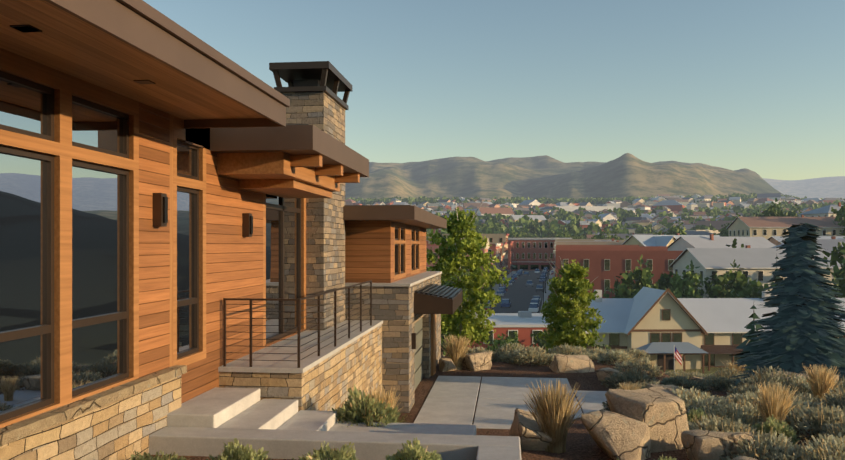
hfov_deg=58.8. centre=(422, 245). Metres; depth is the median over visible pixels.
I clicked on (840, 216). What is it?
town tree
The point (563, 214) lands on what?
town trees
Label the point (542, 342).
slope tree
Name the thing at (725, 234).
town tree
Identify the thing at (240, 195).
house entry block
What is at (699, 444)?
boulder
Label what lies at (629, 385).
feather grass
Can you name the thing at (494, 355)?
sagebrush
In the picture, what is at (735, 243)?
town tree
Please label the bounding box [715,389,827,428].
sagebrush
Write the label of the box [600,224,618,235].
town tree
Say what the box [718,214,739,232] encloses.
town tree
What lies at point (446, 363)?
boulder
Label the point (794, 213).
town tree
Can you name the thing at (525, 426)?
boulder
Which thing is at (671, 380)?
sagebrush
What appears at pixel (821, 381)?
feather grass
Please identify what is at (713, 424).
sagebrush
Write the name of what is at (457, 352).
feather grass
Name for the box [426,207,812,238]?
trees
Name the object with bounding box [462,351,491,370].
boulder
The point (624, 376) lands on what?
sagebrush
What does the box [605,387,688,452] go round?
boulder
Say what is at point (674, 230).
town tree
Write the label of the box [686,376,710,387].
boulder
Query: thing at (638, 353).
sagebrush
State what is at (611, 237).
town tree
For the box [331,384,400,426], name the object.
entry shrub
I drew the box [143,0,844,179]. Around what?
sky
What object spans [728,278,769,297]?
town tree
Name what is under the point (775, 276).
town tree
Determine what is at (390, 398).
feather grass
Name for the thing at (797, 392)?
sagebrush
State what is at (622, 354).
sagebrush
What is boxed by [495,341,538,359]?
sagebrush
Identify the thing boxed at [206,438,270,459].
bed shrub
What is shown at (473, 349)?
sagebrush
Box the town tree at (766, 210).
[753,198,784,216]
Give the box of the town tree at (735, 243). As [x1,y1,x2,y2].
[726,238,743,247]
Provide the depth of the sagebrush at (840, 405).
10.97 m
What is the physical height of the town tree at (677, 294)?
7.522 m
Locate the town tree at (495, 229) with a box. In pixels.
[490,225,499,232]
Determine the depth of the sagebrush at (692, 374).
23.45 m
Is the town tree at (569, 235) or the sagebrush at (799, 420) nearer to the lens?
the sagebrush at (799, 420)
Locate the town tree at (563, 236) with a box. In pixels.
[559,229,573,237]
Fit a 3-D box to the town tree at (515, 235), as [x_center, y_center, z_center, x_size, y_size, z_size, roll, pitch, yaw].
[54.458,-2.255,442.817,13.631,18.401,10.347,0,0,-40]
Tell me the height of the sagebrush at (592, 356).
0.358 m
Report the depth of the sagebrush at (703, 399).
11.30 m
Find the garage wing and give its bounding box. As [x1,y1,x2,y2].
[343,205,462,412]
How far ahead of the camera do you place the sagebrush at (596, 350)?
25.41 m
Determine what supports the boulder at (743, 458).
on the terrain ground at (622, 176)
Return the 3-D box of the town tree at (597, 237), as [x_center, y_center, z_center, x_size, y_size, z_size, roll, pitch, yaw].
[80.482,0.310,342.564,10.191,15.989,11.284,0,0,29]
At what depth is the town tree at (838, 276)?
99.67 m
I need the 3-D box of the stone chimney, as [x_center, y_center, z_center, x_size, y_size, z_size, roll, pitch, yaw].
[-2.204,0.259,15.181,1.150,7.430,2.160,0,0,6]
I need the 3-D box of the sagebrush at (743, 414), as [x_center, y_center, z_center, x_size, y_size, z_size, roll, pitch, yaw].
[4.135,2.229,9.848,1.088,0.468,1.048,0,0,3]
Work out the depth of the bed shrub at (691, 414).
9.49 m
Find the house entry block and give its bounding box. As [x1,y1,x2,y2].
[173,116,368,403]
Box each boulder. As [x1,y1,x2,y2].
[439,356,455,371]
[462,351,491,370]
[509,408,553,450]
[549,354,594,372]
[580,406,650,459]
[596,367,622,380]
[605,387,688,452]
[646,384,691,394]
[681,429,754,459]
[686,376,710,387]
[731,456,757,459]
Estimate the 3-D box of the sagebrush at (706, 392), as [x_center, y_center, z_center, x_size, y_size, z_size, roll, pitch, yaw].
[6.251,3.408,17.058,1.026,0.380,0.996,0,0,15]
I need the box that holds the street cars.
[484,267,547,312]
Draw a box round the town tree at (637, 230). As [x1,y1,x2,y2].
[635,225,647,233]
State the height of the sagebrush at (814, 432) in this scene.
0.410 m
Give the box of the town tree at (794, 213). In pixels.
[784,203,800,216]
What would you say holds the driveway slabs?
on the terrain ground at (622, 176)
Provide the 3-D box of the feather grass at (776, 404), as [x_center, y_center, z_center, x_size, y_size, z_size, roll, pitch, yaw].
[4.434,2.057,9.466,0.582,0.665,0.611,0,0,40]
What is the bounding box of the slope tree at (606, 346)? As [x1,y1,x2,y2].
[596,344,615,356]
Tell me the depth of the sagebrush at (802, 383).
15.57 m
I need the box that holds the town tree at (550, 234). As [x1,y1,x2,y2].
[544,228,555,237]
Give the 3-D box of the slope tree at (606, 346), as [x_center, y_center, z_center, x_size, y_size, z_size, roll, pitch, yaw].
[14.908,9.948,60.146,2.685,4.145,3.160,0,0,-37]
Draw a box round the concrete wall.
[149,426,520,459]
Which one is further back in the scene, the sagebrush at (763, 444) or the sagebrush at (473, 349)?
the sagebrush at (473, 349)
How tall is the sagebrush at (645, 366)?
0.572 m
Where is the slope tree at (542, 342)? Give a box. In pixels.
[529,329,547,352]
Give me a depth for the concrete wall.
7.68 m
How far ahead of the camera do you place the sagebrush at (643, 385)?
17.45 m
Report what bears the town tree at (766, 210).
on the terrain ground at (622, 176)
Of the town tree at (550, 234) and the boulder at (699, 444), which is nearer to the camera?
the boulder at (699, 444)
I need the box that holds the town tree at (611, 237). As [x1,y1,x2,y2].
[601,229,622,239]
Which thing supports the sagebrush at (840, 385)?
on the terrain ground at (622, 176)
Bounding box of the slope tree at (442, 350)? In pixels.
[441,307,481,357]
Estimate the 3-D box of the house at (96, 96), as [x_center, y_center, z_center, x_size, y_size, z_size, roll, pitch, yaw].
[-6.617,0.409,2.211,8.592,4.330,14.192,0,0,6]
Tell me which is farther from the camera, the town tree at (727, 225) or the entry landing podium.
the town tree at (727, 225)
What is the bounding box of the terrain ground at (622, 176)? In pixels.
[151,153,844,459]
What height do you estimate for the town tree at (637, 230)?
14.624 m
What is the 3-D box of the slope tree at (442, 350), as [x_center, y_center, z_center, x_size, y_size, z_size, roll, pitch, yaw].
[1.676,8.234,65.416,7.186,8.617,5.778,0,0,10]
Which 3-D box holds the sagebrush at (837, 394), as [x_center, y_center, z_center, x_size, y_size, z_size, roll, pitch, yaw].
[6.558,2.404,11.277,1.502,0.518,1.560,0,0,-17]
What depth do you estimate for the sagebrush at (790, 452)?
7.37 m
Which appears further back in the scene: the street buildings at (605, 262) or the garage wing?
the street buildings at (605, 262)
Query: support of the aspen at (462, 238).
on the terrain ground at (622, 176)
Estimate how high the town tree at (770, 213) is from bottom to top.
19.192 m
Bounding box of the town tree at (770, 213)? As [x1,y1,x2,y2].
[760,202,788,216]
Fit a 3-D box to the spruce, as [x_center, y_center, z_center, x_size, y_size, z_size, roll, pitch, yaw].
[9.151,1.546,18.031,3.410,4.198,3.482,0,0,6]
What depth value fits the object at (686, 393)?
15.51 m
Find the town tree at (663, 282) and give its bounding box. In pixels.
[656,271,673,289]
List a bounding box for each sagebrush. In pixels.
[465,346,485,353]
[474,348,499,361]
[493,352,526,362]
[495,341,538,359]
[508,346,553,365]
[538,353,561,364]
[546,343,588,355]
[573,351,599,359]
[585,346,614,359]
[597,348,639,364]
[600,367,657,388]
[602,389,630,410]
[613,357,662,378]
[617,380,662,389]
[618,348,651,360]
[660,373,700,389]
[665,371,684,381]
[666,386,734,416]
[674,369,705,382]
[688,414,757,435]
[694,389,718,405]
[696,375,738,390]
[702,399,764,430]
[706,367,754,387]
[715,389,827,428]
[719,425,803,459]
[725,380,797,402]
[737,366,809,392]
[749,392,832,424]
[756,443,835,459]
[762,371,838,383]
[776,432,844,459]
[777,374,812,393]
[785,399,844,439]
[788,388,824,404]
[806,406,844,434]
[807,375,844,395]
[813,387,844,406]
[816,414,844,452]
[829,395,844,412]
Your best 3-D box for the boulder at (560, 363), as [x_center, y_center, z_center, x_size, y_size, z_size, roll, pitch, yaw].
[4.286,3.410,21.474,1.266,0.564,0.928,11,9,-4]
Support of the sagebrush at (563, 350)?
on the terrain ground at (622, 176)
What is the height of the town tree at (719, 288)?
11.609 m
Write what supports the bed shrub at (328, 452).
on the terrain ground at (622, 176)
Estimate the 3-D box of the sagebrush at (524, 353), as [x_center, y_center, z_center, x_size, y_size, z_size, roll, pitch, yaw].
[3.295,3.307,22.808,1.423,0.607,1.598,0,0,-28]
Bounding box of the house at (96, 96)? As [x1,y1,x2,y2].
[0,0,289,459]
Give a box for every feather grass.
[362,385,403,421]
[443,334,472,369]
[522,378,585,453]
[617,381,641,389]
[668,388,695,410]
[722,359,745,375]
[751,380,797,430]
[802,363,839,400]
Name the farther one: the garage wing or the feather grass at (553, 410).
the garage wing
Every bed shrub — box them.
[131,450,190,459]
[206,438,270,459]
[292,441,358,459]
[385,437,442,459]
[654,455,675,459]
[686,406,712,422]
[751,414,801,444]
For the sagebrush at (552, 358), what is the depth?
22.61 m
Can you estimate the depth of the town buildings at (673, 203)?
1005.64 m
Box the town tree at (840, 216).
[831,204,844,233]
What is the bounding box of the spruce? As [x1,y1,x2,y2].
[729,223,844,386]
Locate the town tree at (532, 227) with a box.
[525,220,537,233]
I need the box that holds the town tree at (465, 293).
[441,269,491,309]
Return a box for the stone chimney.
[269,61,351,329]
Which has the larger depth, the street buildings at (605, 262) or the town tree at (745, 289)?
the street buildings at (605, 262)
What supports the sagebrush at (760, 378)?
on the terrain ground at (622, 176)
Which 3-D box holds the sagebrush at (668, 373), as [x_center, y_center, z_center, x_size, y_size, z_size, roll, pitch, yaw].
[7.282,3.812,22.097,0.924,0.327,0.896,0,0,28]
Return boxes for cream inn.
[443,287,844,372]
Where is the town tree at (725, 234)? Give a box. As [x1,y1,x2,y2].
[720,227,727,236]
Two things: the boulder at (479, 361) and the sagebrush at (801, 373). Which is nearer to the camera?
the sagebrush at (801, 373)
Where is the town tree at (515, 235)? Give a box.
[505,227,522,237]
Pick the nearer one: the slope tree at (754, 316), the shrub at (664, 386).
the shrub at (664, 386)
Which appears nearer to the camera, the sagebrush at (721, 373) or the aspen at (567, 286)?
the sagebrush at (721, 373)
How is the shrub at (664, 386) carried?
on the terrain ground at (622, 176)
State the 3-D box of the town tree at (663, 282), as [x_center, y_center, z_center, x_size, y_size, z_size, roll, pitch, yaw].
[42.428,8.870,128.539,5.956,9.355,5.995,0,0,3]
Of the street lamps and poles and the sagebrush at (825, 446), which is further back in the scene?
the street lamps and poles
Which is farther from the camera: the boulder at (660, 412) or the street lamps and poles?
the street lamps and poles
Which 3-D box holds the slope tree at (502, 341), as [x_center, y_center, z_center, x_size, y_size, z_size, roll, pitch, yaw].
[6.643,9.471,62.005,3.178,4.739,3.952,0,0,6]
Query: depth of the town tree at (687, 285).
116.63 m
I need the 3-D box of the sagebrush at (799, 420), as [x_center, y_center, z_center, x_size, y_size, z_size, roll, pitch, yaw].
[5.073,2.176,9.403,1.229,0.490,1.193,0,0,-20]
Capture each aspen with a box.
[426,199,510,348]
[534,256,605,352]
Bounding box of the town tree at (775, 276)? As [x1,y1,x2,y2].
[769,257,782,290]
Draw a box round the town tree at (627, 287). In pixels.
[603,255,657,297]
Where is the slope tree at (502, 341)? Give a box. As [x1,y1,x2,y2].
[485,332,520,353]
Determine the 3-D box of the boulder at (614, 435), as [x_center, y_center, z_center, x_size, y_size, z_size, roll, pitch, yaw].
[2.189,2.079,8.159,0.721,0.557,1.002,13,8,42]
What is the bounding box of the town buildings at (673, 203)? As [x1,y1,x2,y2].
[345,193,844,231]
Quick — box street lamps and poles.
[490,256,628,303]
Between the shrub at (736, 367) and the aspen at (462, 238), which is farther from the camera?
the aspen at (462, 238)
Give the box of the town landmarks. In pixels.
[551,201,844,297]
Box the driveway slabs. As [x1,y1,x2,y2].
[414,376,703,428]
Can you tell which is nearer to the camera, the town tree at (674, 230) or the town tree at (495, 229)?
the town tree at (674, 230)
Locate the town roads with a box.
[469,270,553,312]
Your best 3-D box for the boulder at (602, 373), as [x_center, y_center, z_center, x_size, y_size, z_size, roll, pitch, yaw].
[5.034,3.470,19.986,0.574,0.398,0.666,-6,-3,42]
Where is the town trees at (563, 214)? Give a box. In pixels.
[345,192,844,237]
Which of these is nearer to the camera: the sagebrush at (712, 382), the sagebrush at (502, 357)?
the sagebrush at (712, 382)
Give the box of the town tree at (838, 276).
[822,233,844,297]
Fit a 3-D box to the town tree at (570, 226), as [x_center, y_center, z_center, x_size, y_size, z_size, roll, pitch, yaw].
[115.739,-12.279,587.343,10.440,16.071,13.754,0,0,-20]
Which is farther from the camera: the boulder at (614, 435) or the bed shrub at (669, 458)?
the boulder at (614, 435)
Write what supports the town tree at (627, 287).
on the terrain ground at (622, 176)
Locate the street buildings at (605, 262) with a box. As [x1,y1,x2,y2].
[426,233,682,299]
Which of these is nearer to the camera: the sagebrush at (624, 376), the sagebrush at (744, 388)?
the sagebrush at (744, 388)
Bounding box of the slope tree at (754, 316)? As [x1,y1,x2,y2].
[737,305,762,373]
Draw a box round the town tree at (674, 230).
[662,218,687,234]
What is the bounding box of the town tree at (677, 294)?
[665,287,681,297]
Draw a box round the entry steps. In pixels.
[167,387,475,434]
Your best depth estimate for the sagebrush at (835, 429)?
8.53 m
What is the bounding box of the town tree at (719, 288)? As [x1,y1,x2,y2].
[698,259,749,297]
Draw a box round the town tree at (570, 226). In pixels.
[564,220,574,230]
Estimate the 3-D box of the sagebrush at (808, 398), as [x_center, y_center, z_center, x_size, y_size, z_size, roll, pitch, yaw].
[5.452,2.392,11.071,1.583,0.455,1.410,0,0,21]
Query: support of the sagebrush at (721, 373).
on the terrain ground at (622, 176)
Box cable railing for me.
[223,280,371,367]
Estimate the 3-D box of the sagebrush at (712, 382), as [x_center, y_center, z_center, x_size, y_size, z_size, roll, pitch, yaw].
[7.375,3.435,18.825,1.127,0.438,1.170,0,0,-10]
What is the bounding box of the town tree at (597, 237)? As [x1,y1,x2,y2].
[589,229,607,238]
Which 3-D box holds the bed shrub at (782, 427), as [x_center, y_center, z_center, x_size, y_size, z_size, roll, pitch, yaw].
[4.130,2.154,8.772,0.544,0.314,0.596,0,0,39]
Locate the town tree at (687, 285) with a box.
[664,260,711,297]
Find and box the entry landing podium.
[218,320,382,419]
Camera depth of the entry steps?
9.08 m
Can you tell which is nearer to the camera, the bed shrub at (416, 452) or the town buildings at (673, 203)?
the bed shrub at (416, 452)
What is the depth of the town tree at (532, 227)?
562.32 m
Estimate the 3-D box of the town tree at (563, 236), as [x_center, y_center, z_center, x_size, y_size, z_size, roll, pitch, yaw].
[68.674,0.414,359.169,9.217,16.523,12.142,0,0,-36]
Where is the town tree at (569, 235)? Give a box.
[557,227,574,238]
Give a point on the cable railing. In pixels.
(250, 311)
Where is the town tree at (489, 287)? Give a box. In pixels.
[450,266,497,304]

